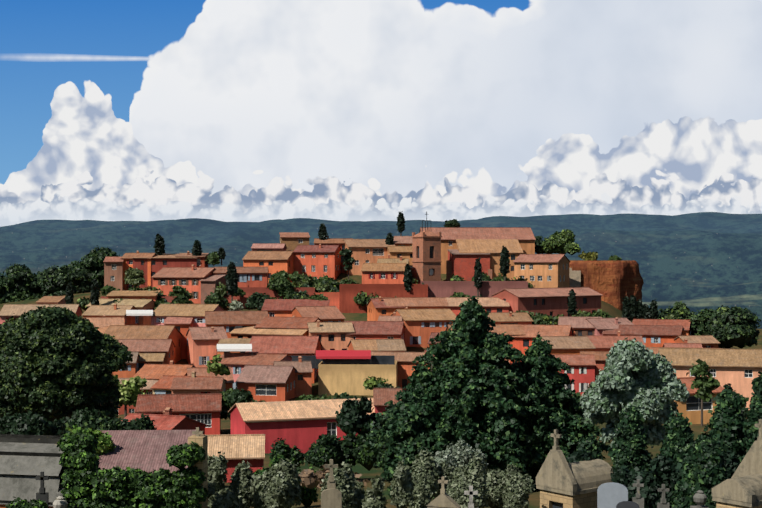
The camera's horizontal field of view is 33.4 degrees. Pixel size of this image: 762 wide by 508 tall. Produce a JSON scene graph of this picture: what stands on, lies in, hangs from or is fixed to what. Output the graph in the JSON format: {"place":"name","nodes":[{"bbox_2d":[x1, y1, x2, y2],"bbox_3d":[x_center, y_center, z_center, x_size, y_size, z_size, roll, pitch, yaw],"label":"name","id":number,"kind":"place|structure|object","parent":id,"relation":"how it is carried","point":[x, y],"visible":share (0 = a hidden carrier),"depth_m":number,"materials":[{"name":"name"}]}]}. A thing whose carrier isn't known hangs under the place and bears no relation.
{"place":"outdoors","nodes":[
{"label":"outdoors","id":0,"kind":"place"},
{"bbox_2d":[0,212,761,507],"bbox_3d":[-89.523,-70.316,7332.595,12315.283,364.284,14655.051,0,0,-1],"label":"hills","id":1,"kind":"structure","parent":0,"point":[695,262],"depth_m":4122.14,"materials":[{"name":"green plant"}]},
{"bbox_2d":[5,427,534,507],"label":"shrub foliage","id":2,"kind":"object","parent":1,"relation":"on","point":[297,485],"visible":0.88,"depth_m":50.44,"materials":[{"name":"green plant"}]},
{"bbox_2d":[0,226,756,507],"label":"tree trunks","id":3,"kind":"object","parent":1,"relation":"on","point":[740,341],"visible":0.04,"depth_m":111.91,"materials":[{"name":"brown plant"}]},
{"bbox_2d":[0,211,760,438],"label":"village trees","id":4,"kind":"object","parent":1,"relation":"on","point":[632,308],"visible":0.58,"depth_m":295.66,"materials":[{"name":"green plant"}]},
{"bbox_2d":[0,211,761,482],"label":"village houses","id":5,"kind":"structure","parent":1,"relation":"on","point":[277,354],"depth_m":259.06,"materials":[{"name":"paint"}]},
{"bbox_2d":[0,296,761,507],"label":"tree foliage","id":6,"kind":"object","parent":1,"relation":"on","point":[636,410],"visible":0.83,"depth_m":93.36,"materials":[{"name":"green plant"}]},
{"bbox_2d":[0,419,761,507],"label":"cemetery tombs","id":7,"kind":"object","parent":1,"relation":"on","point":[31,468],"visible":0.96,"depth_m":53.45,"materials":[{"name":"stone"}]},
{"bbox_2d":[569,260,643,310],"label":"cliff","id":8,"kind":"structure","parent":1,"relation":"on","point":[613,283],"depth_m":329.16,"materials":[{"name":"orange stone"}]},
{"bbox_2d":[0,0,761,226],"label":"sky","id":9,"kind":"structure","parent":0,"point":[111,110],"materials":[{"name":"white"}]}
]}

